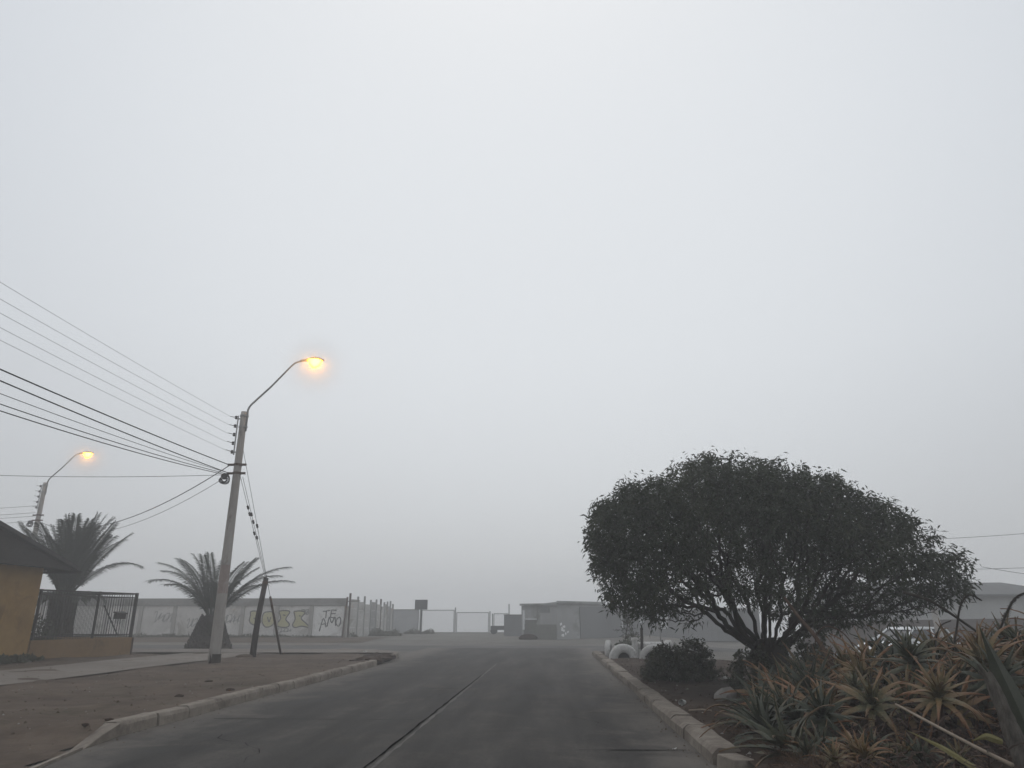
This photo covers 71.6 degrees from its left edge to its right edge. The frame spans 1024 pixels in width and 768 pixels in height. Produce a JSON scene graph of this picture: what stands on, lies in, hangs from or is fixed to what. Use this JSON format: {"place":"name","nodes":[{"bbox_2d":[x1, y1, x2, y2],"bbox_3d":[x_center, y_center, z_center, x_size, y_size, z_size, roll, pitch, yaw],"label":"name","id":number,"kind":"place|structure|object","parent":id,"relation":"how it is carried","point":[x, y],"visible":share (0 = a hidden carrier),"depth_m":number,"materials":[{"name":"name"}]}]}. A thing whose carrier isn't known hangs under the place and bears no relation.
{"place":"outdoors","nodes":[
{"label":"outdoors","id":0,"kind":"place"},
{"bbox_2d":[0,653,258,684],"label":"sidewalk","id":1,"kind":"structure","parent":0,"point":[68,670],"depth_m":20.74,"materials":[{"name":"concrete"}]},
{"bbox_2d":[27,589,138,658],"bbox_3d":[-18.733,9.301,27.471,5.930,2.410,4.650,-5,-19,15],"label":"yard fence","id":2,"kind":"object","parent":1,"relation":"on","point":[79,645],"visible":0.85,"depth_m":27.00,"materials":[{"name":"orange paint"}]},
{"bbox_2d":[31,598,348,636],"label":"graffiti wall","id":3,"kind":"structure","parent":0,"point":[293,616],"depth_m":52.86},
{"bbox_2d":[0,652,392,767],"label":"verge","id":4,"kind":"structure","parent":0,"point":[42,735],"depth_m":14.14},
{"bbox_2d":[0,652,44,664],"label":"corner weeds","id":5,"kind":"object","parent":4,"relation":"on","point":[10,659],"visible":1,"depth_m":23.05,"materials":[{"name":"green plant"}]},
{"bbox_2d":[0,520,81,656],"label":"house","id":6,"kind":"structure","parent":4,"relation":"on","point":[26,563],"depth_m":23.85,"materials":[{"name":"yellow paint"}]},
{"bbox_2d":[30,613,62,639],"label":"yard bush","id":7,"kind":"object","parent":4,"relation":"on","point":[44,627],"visible":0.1,"depth_m":26.29,"materials":[{"name":"green plant"}]},
{"bbox_2d":[16,511,143,635],"bbox_3d":[-19.872,8.822,32.045,4.629,6.081,5.083,-17,-25,42],"label":"date palm","id":8,"kind":"object","parent":4,"relation":"on","point":[78,544],"visible":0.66,"depth_m":31.72,"materials":[{"name":"green plant"}]},
{"bbox_2d":[0,652,360,745],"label":"pebbles","id":9,"kind":"object","parent":4,"relation":"on","point":[138,687],"visible":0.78,"depth_m":15.12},
{"bbox_2d":[250,578,268,656],"bbox_3d":[-9.542,8.837,26.769,0.249,2.991,0.806,-1,-18,3],"label":"stub post","id":10,"kind":"object","parent":4,"relation":"on","point":[254,642],"visible":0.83,"depth_m":26.63,"materials":[{"name":"brown wood"}]},
{"bbox_2d":[208,357,323,662],"bbox_3d":[-8.410,4.011,24.088,3.256,10.445,0.430,-1,-18,3],"label":"lamp pole","id":11,"kind":"object","parent":4,"relation":"on","point":[214,655],"visible":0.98,"depth_m":23.79,"materials":[{"name":"concrete"}]},
{"bbox_2d":[0,410,225,474],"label":"overhead wire","id":12,"kind":"object","parent":11,"relation":"attached to","point":[104,443],"visible":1,"depth_m":17.36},
{"bbox_2d":[0,404,226,473],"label":"overhead wire","id":13,"kind":"object","parent":11,"relation":"attached to","point":[101,437],"visible":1,"depth_m":17.28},
{"bbox_2d":[0,380,227,472],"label":"overhead wire","id":14,"kind":"object","parent":11,"relation":"attached to","point":[103,423],"visible":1,"depth_m":17.34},
{"bbox_2d":[0,369,228,464],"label":"overhead wire","id":15,"kind":"object","parent":11,"relation":"attached to","point":[103,413],"visible":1,"depth_m":17.33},
{"bbox_2d":[243,450,281,653],"bbox_3d":[-9.313,6.578,26.573,0.100,6.988,6.237,0,-18,1],"label":"guy wire","id":16,"kind":"object","parent":11,"relation":"attached to","point":[275,624],"visible":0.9,"depth_m":27.50,"materials":[{"name":"grey metal"}]},
{"bbox_2d":[349,652,395,664],"bbox_3d":[-5.017,9.942,25.684,1.493,0.360,4.791,-1,-18,3],"label":"dirt pile","id":17,"kind":"object","parent":4,"relation":"on","point":[381,658],"visible":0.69,"depth_m":25.17,"materials":[{"name":"soil"}]},
{"bbox_2d":[133,643,332,644],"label":"path","id":18,"kind":"structure","parent":0,"point":[234,644],"depth_m":42.16,"materials":[{"name":"concrete"}]},
{"bbox_2d":[134,637,385,642],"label":"wall verge","id":19,"kind":"object","parent":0,"point":[270,639],"depth_m":48.13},
{"bbox_2d":[73,632,337,637],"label":"weeds","id":20,"kind":"object","parent":19,"relation":"on","point":[182,635],"visible":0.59,"depth_m":51.98,"materials":[{"name":"green plant"}]},
{"bbox_2d":[132,649,401,652],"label":"corner sidewalk","id":21,"kind":"structure","parent":0,"point":[277,650],"depth_m":30.47,"materials":[{"name":"concrete"}]},
{"bbox_2d":[25,648,716,767],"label":"road","id":22,"kind":"structure","parent":0,"point":[518,708],"depth_m":10.59,"materials":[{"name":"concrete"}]},
{"bbox_2d":[30,723,120,767],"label":"kerb nose","id":23,"kind":"object","parent":22,"relation":"on","point":[105,732],"visible":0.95,"depth_m":9.04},
{"bbox_2d":[103,660,376,735],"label":"kerb","id":24,"kind":"structure","parent":22,"relation":"on","point":[137,722],"depth_m":12.60,"materials":[{"name":"concrete"}]},
{"bbox_2d":[363,676,479,767],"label":"road joint tar","id":25,"kind":"object","parent":22,"relation":"on","point":[391,745],"visible":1,"depth_m":10.07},
{"bbox_2d":[371,664,495,767],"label":"road joint edge","id":26,"kind":"object","parent":22,"relation":"on","point":[386,755],"visible":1,"depth_m":10.87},
{"bbox_2d":[592,651,740,764],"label":"kerb","id":27,"kind":"structure","parent":22,"relation":"on","point":[709,745],"depth_m":10.35,"materials":[{"name":"concrete"}]},
{"bbox_2d":[717,753,754,767],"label":"broken right kerb","id":28,"kind":"structure","parent":22,"relation":"on","point":[730,760],"depth_m":7.36,"materials":[{"name":"concrete"}]},
{"bbox_2d":[132,645,837,657],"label":"cross street","id":29,"kind":"structure","parent":0,"point":[417,648],"depth_m":38.38,"materials":[{"name":"asphalt"}]},
{"bbox_2d":[133,633,850,660],"bbox_3d":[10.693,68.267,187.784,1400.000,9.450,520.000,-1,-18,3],"label":"ground","id":30,"kind":"structure","parent":0,"point":[465,639],"depth_m":46.00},
{"bbox_2d":[26,451,93,539],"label":"lamp pole","id":31,"kind":"object","parent":30,"relation":"on","point":[43,492],"visible":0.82,"depth_m":41.45,"materials":[{"name":"concrete"}]},
{"bbox_2d":[142,552,294,648],"bbox_3d":[-14.732,10.725,35.340,6.371,4.767,6.219,15,-23,-38],"label":"date palm","id":32,"kind":"object","parent":30,"relation":"on","point":[206,593],"visible":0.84,"depth_m":34.65,"materials":[{"name":"green plant"}]},
{"bbox_2d":[347,593,393,636],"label":"panel fence","id":33,"kind":"object","parent":30,"relation":"on","point":[365,620],"visible":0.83,"depth_m":56.85,"materials":[{"name":"concrete"}]},
{"bbox_2d":[368,628,401,635],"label":"wild bush","id":34,"kind":"object","parent":30,"relation":"on","point":[380,632],"visible":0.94,"depth_m":56.82,"materials":[{"name":"green plant"}]},
{"bbox_2d":[393,609,418,632],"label":"fence","id":35,"kind":"object","parent":30,"relation":"on","point":[404,620],"visible":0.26,"depth_m":65.77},
{"bbox_2d":[454,607,455,633],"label":"gate post","id":36,"kind":"object","parent":30,"relation":"on","point":[455,622],"visible":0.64,"depth_m":65.37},
{"bbox_2d":[422,610,454,632],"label":"gate","id":37,"kind":"structure","parent":36,"relation":"attached to","point":[441,620],"depth_m":65.66,"materials":[{"name":"metal"}]},
{"bbox_2d":[489,611,492,633],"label":"gate post","id":38,"kind":"object","parent":30,"relation":"on","point":[489,620],"visible":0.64,"depth_m":65.33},
{"bbox_2d":[456,612,488,632],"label":"gate","id":39,"kind":"structure","parent":38,"relation":"attached to","point":[471,621],"depth_m":65.41,"materials":[{"name":"metal"}]},
{"bbox_2d":[504,614,521,635],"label":"dark metal container","id":40,"kind":"structure","parent":30,"relation":"on","point":[512,624],"depth_m":56.77,"materials":[{"name":"metal"}]},
{"bbox_2d":[520,601,621,639],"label":"grey shed","id":41,"kind":"structure","parent":30,"relation":"on","point":[558,620],"depth_m":49.77,"materials":[{"name":"metal"}]},
{"bbox_2d":[621,608,760,640],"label":"long shed","id":42,"kind":"structure","parent":30,"relation":"on","point":[712,631],"depth_m":57.41,"materials":[{"name":"metal"}]},
{"bbox_2d":[855,627,960,656],"bbox_3d":[16.008,10.612,28.709,4.100,1.485,2.060,7,-20,-21],"label":"parked car","id":43,"kind":"object","parent":30,"relation":"on","point":[888,632],"visible":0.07,"depth_m":28.53,"materials":[{"name":"white paint"}]},
{"bbox_2d":[804,618,1023,651],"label":"boundary wall","id":44,"kind":"structure","parent":30,"relation":"on","point":[951,625],"depth_m":38.55,"materials":[{"name":"grey paint"}]},
{"bbox_2d":[0,0,1023,636],"label":"sky","id":45,"kind":"structure","parent":0,"point":[535,256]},
{"bbox_2d":[600,651,1012,767],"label":"median","id":46,"kind":"object","parent":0,"point":[692,690],"visible":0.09,"depth_m":12.89,"materials":[{"name":"soil"}]},
{"bbox_2d":[609,644,637,658],"bbox_3d":[4.017,9.798,25.541,1.040,0.840,0.279,0,-18,-1],"label":"tyre planter","id":47,"kind":"object","parent":46,"relation":"on","point":[622,651],"visible":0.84,"depth_m":25.48,"materials":[{"name":"white rubber"}]},
{"bbox_2d":[637,636,724,682],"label":"kerb bush","id":48,"kind":"object","parent":46,"relation":"on","point":[678,664],"visible":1,"depth_m":16.33,"materials":[{"name":"green plant"}]},
{"bbox_2d":[714,687,736,700],"bbox_3d":[3.827,5.569,12.707,0.387,0.279,0.342,-8,-20,24],"label":"rock","id":49,"kind":"object","parent":46,"relation":"on","point":[732,695],"visible":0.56,"depth_m":12.61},
{"bbox_2d":[699,679,786,737],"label":"aloe plant","id":50,"kind":"object","parent":46,"relation":"on","point":[729,722],"visible":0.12,"depth_m":9.03,"materials":[{"name":"green plant"}]},
{"bbox_2d":[723,643,776,689],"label":"base shrub","id":51,"kind":"object","parent":46,"relation":"on","point":[738,669],"visible":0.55,"depth_m":14.10,"materials":[{"name":"green plant"}]},
{"bbox_2d":[719,660,783,701],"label":"aloe plant","id":52,"kind":"object","parent":46,"relation":"on","point":[742,690],"visible":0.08,"depth_m":12.13,"materials":[{"name":"green plant"}]},
{"bbox_2d":[712,689,797,743],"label":"aloe plant","id":53,"kind":"object","parent":46,"relation":"on","point":[764,705],"visible":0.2,"depth_m":8.59,"materials":[{"name":"green plant"}]},
{"bbox_2d":[722,663,794,707],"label":"aloe plant","id":54,"kind":"object","parent":46,"relation":"on","point":[749,686],"visible":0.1,"depth_m":10.76,"materials":[{"name":"green plant"}]},
{"bbox_2d":[714,690,813,745],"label":"aloe plant","id":55,"kind":"object","parent":46,"relation":"on","point":[758,713],"visible":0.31,"depth_m":8.12,"materials":[{"name":"green plant"}]},
{"bbox_2d":[744,652,808,711],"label":"aloe plant","id":56,"kind":"object","parent":46,"relation":"on","point":[783,675],"visible":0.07,"depth_m":10.68,"materials":[{"name":"green plant"}]},
{"bbox_2d":[577,446,982,671],"bbox_3d":[5.418,3.950,15.244,7.939,5.272,5.949,-1,-18,3],"label":"umbrella tree","id":57,"kind":"object","parent":46,"relation":"on","point":[766,508],"visible":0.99,"depth_m":13.96,"materials":[{"name":"green plant"}]},
{"bbox_2d":[719,693,854,767],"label":"aloe plant","id":58,"kind":"object","parent":46,"relation":"on","point":[771,735],"visible":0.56,"depth_m":7.44,"materials":[{"name":"green plant"}]},
{"bbox_2d":[739,674,855,730],"bbox_3d":[3.709,4.416,8.911,1.364,1.636,1.497,-37,-4,-5],"label":"aloe plant","id":59,"kind":"object","parent":46,"relation":"on","point":[774,688],"visible":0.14,"depth_m":9.04,"materials":[{"name":"green plant"}]},
{"bbox_2d":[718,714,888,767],"bbox_3d":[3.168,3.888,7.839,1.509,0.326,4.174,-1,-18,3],"label":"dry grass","id":60,"kind":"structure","parent":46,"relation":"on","point":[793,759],"depth_m":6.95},
{"bbox_2d":[611,658,998,767],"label":"soil clods","id":61,"kind":"object","parent":46,"relation":"on","point":[769,765],"visible":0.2,"depth_m":12.33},
{"bbox_2d":[778,626,833,669],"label":"sucker shrub","id":62,"kind":"object","parent":46,"relation":"on","point":[800,645],"visible":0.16,"depth_m":14.12,"materials":[{"name":"green plant"}]},
{"bbox_2d":[763,679,849,744],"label":"aloe plant","id":63,"kind":"object","parent":46,"relation":"on","point":[794,715],"visible":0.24,"depth_m":8.41,"materials":[{"name":"green plant"}]},
{"bbox_2d":[778,648,834,701],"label":"aloe plant","id":64,"kind":"object","parent":46,"relation":"on","point":[798,677],"visible":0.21,"depth_m":9.90,"materials":[{"name":"green plant"}]},
{"bbox_2d":[781,719,831,762],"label":"aloe plant","id":65,"kind":"object","parent":46,"relation":"on","point":[804,748],"visible":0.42,"depth_m":7.04,"materials":[{"name":"green plant"}]},
{"bbox_2d":[761,675,852,732],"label":"aloe plant","id":66,"kind":"object","parent":46,"relation":"on","point":[799,694],"visible":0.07,"depth_m":9.00,"materials":[{"name":"green plant"}]},
{"bbox_2d":[777,641,852,686],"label":"aloe plant","id":67,"kind":"object","parent":46,"relation":"on","point":[801,667],"visible":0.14,"depth_m":10.41,"materials":[{"name":"green plant"}]},
{"bbox_2d":[783,720,849,754],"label":"aloe plant","id":68,"kind":"object","parent":46,"relation":"on","point":[828,745],"visible":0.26,"depth_m":7.18,"materials":[{"name":"green plant"}]},
{"bbox_2d":[779,678,871,744],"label":"aloe plant","id":69,"kind":"object","parent":46,"relation":"on","point":[822,716],"visible":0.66,"depth_m":7.79,"materials":[{"name":"green plant"}]},
{"bbox_2d":[783,676,868,742],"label":"aloe plant","id":70,"kind":"object","parent":46,"relation":"on","point":[825,694],"visible":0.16,"depth_m":8.55,"materials":[{"name":"green plant"}]},
{"bbox_2d":[805,635,859,681],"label":"aloe plant","id":71,"kind":"object","parent":46,"relation":"on","point":[840,656],"visible":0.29,"depth_m":10.93,"materials":[{"name":"green plant"}]},
{"bbox_2d":[784,597,836,670],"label":"flower stalk","id":72,"kind":"object","parent":71,"relation":"attached to","point":[810,630],"visible":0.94,"depth_m":11.33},
{"bbox_2d":[802,737,864,767],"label":"aloe plant","id":73,"kind":"object","parent":46,"relation":"on","point":[835,749],"visible":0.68,"depth_m":6.62,"materials":[{"name":"green plant"}]},
{"bbox_2d":[821,718,875,767],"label":"aloe plant","id":74,"kind":"object","parent":46,"relation":"on","point":[848,736],"visible":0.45,"depth_m":6.96,"materials":[{"name":"green plant"}]},
{"bbox_2d":[827,666,881,716],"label":"aloe plant","id":75,"kind":"object","parent":46,"relation":"on","point":[854,681],"visible":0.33,"depth_m":8.81,"materials":[{"name":"green plant"}]},
{"bbox_2d":[829,627,899,677],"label":"aloe plant","id":76,"kind":"object","parent":46,"relation":"on","point":[871,652],"visible":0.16,"depth_m":10.41,"materials":[{"name":"green plant"}]},
{"bbox_2d":[826,633,904,715],"bbox_3d":[4.891,4.013,9.572,1.226,1.234,1.070,6,-19,-17],"label":"aloe plant","id":77,"kind":"object","parent":46,"relation":"on","point":[862,668],"visible":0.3,"depth_m":9.54,"materials":[{"name":"green plant"}]},
{"bbox_2d":[837,730,894,767],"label":"aloe plant","id":78,"kind":"object","parent":46,"relation":"on","point":[864,750],"visible":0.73,"depth_m":6.82,"materials":[{"name":"green plant"}]},
{"bbox_2d":[812,665,930,746],"bbox_3d":[4.097,3.807,8.027,1.110,1.165,1.108,12,-22,-32],"label":"aloe plant","id":79,"kind":"object","parent":46,"relation":"on","point":[873,699],"visible":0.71,"depth_m":7.97,"materials":[{"name":"green plant"}]},
{"bbox_2d":[730,643,1023,767],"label":"dead leaf litter","id":80,"kind":"object","parent":46,"relation":"on","point":[971,759],"visible":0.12,"depth_m":7.22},
{"bbox_2d":[942,618,1023,675],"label":"aloe plant","id":81,"kind":"object","parent":80,"relation":"on","point":[972,651],"visible":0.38,"depth_m":8.88,"materials":[{"name":"green plant"}]},
{"bbox_2d":[968,613,1023,652],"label":"aloe plant","id":82,"kind":"object","parent":80,"relation":"on","point":[999,636],"visible":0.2,"depth_m":9.94,"materials":[{"name":"green plant"}]},
{"bbox_2d":[994,612,1023,653],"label":"aloe plant","id":83,"kind":"object","parent":80,"relation":"on","point":[1011,630],"visible":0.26,"depth_m":9.64,"materials":[{"name":"green plant"}]},
{"bbox_2d":[846,714,907,767],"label":"aloe plant","id":84,"kind":"object","parent":46,"relation":"on","point":[872,737],"visible":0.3,"depth_m":7.01,"materials":[{"name":"green plant"}]},
{"bbox_2d":[855,639,904,677],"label":"aloe plant","id":85,"kind":"object","parent":46,"relation":"on","point":[893,651],"visible":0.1,"depth_m":10.07,"materials":[{"name":"green plant"}]},
{"bbox_2d":[861,649,904,728],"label":"aloe plant","id":86,"kind":"object","parent":46,"relation":"on","point":[883,681],"visible":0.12,"depth_m":9.31,"materials":[{"name":"green plant"}]},
{"bbox_2d":[875,718,916,766],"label":"aloe plant","id":87,"kind":"object","parent":46,"relation":"on","point":[902,747],"visible":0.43,"depth_m":6.94,"materials":[{"name":"green plant"}]},
{"bbox_2d":[856,660,957,744],"bbox_3d":[4.758,4.042,8.437,1.259,1.478,1.325,-15,10,8],"label":"aloe plant","id":88,"kind":"object","parent":46,"relation":"on","point":[913,724],"visible":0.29,"depth_m":8.34,"materials":[{"name":"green plant"}]},
{"bbox_2d":[860,624,958,725],"bbox_3d":[4.901,3.662,8.775,1.113,1.366,1.167,14,-23,-36],"label":"aloe plant","id":89,"kind":"object","parent":46,"relation":"on","point":[916,652],"visible":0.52,"depth_m":8.75,"materials":[{"name":"green plant"}]},
{"bbox_2d":[885,730,952,767],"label":"aloe plant","id":90,"kind":"object","parent":46,"relation":"on","point":[918,747],"visible":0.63,"depth_m":6.80,"materials":[{"name":"green plant"}]},
{"bbox_2d":[886,650,962,723],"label":"aloe plant","id":91,"kind":"object","parent":46,"relation":"on","point":[935,671],"visible":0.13,"depth_m":8.88,"materials":[{"name":"green plant"}]},
{"bbox_2d":[888,622,966,668],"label":"aloe plant","id":92,"kind":"object","parent":46,"relation":"on","point":[931,643],"visible":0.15,"depth_m":9.79,"materials":[{"name":"green plant"}]},
{"bbox_2d":[892,648,992,750],"bbox_3d":[4.700,3.581,7.794,0.961,1.268,1.021,-8,-20,23],"label":"aloe plant","id":93,"kind":"object","parent":46,"relation":"on","point":[940,688],"visible":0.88,"depth_m":7.75,"materials":[{"name":"green plant"}]},
{"bbox_2d":[894,630,1003,729],"bbox_3d":[5.792,4.007,9.406,1.454,1.590,1.325,-2,29,-28],"label":"aloe plant","id":94,"kind":"object","parent":46,"relation":"on","point":[943,644],"visible":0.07,"depth_m":9.34,"materials":[{"name":"green plant"}]},
{"bbox_2d":[903,591,995,652],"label":"flower stalk","id":95,"kind":"object","parent":94,"relation":"attached to","point":[937,605],"visible":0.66,"depth_m":9.85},
{"bbox_2d":[951,594,981,661],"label":"flower stalk","id":96,"kind":"object","parent":94,"relation":"attached to","point":[958,614],"visible":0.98,"depth_m":9.65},
{"bbox_2d":[908,668,1000,745],"bbox_3d":[5.189,3.834,8.190,1.210,1.062,0.959,13,-22,-35],"label":"aloe plant","id":97,"kind":"object","parent":46,"relation":"on","point":[963,698],"visible":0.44,"depth_m":8.02,"materials":[{"name":"green plant"}]},
{"bbox_2d":[917,654,993,719],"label":"aloe plant","id":98,"kind":"object","parent":46,"relation":"on","point":[960,677],"visible":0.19,"depth_m":8.49,"materials":[{"name":"green plant"}]},
{"bbox_2d":[929,729,988,767],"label":"aloe plant","id":99,"kind":"object","parent":46,"relation":"on","point":[957,751],"visible":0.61,"depth_m":6.49,"materials":[{"name":"green plant"}]},
{"bbox_2d":[907,730,976,767],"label":"yellowed leaf","id":100,"kind":"object","parent":99,"relation":"attached to","point":[954,755],"visible":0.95,"depth_m":6.43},
{"bbox_2d":[895,703,1013,767],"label":"flower stalk","id":101,"kind":"object","parent":99,"relation":"on","point":[996,757],"visible":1,"depth_m":6.52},
{"bbox_2d":[930,648,1023,738],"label":"aloe plant","id":102,"kind":"object","parent":46,"relation":"on","point":[981,708],"visible":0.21,"depth_m":8.43,"materials":[{"name":"green plant"}]},
{"bbox_2d":[937,641,1023,734],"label":"aloe plant","id":103,"kind":"object","parent":46,"relation":"on","point":[980,687],"visible":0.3,"depth_m":8.14,"materials":[{"name":"green plant"}]},
{"bbox_2d":[943,620,1023,671],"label":"aloe plant","id":104,"kind":"object","parent":46,"relation":"on","point":[975,640],"visible":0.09,"depth_m":9.40,"materials":[{"name":"green plant"}]},
{"bbox_2d":[972,733,1002,743],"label":"dry leaf","id":105,"kind":"object","parent":46,"relation":"on","point":[991,738],"visible":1,"depth_m":6.27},
{"bbox_2d":[977,664,1023,767],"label":"leaf","id":106,"kind":"object","parent":46,"relation":"on","point":[1012,733],"visible":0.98,"depth_m":6.54,"materials":[{"name":"green plant"}]},
{"bbox_2d":[979,626,1023,734],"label":"agave leaf","id":107,"kind":"object","parent":46,"relation":"on","point":[1009,688],"visible":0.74,"depth_m":6.81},
{"bbox_2d":[999,632,1023,673],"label":"aloe plant","id":108,"kind":"object","parent":46,"relation":"on","point":[1019,656],"visible":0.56,"depth_m":8.82,"materials":[{"name":"green plant"}]},
{"bbox_2d":[809,582,1023,621],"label":"grey house","id":109,"kind":"structure","parent":0,"point":[995,597],"depth_m":47.18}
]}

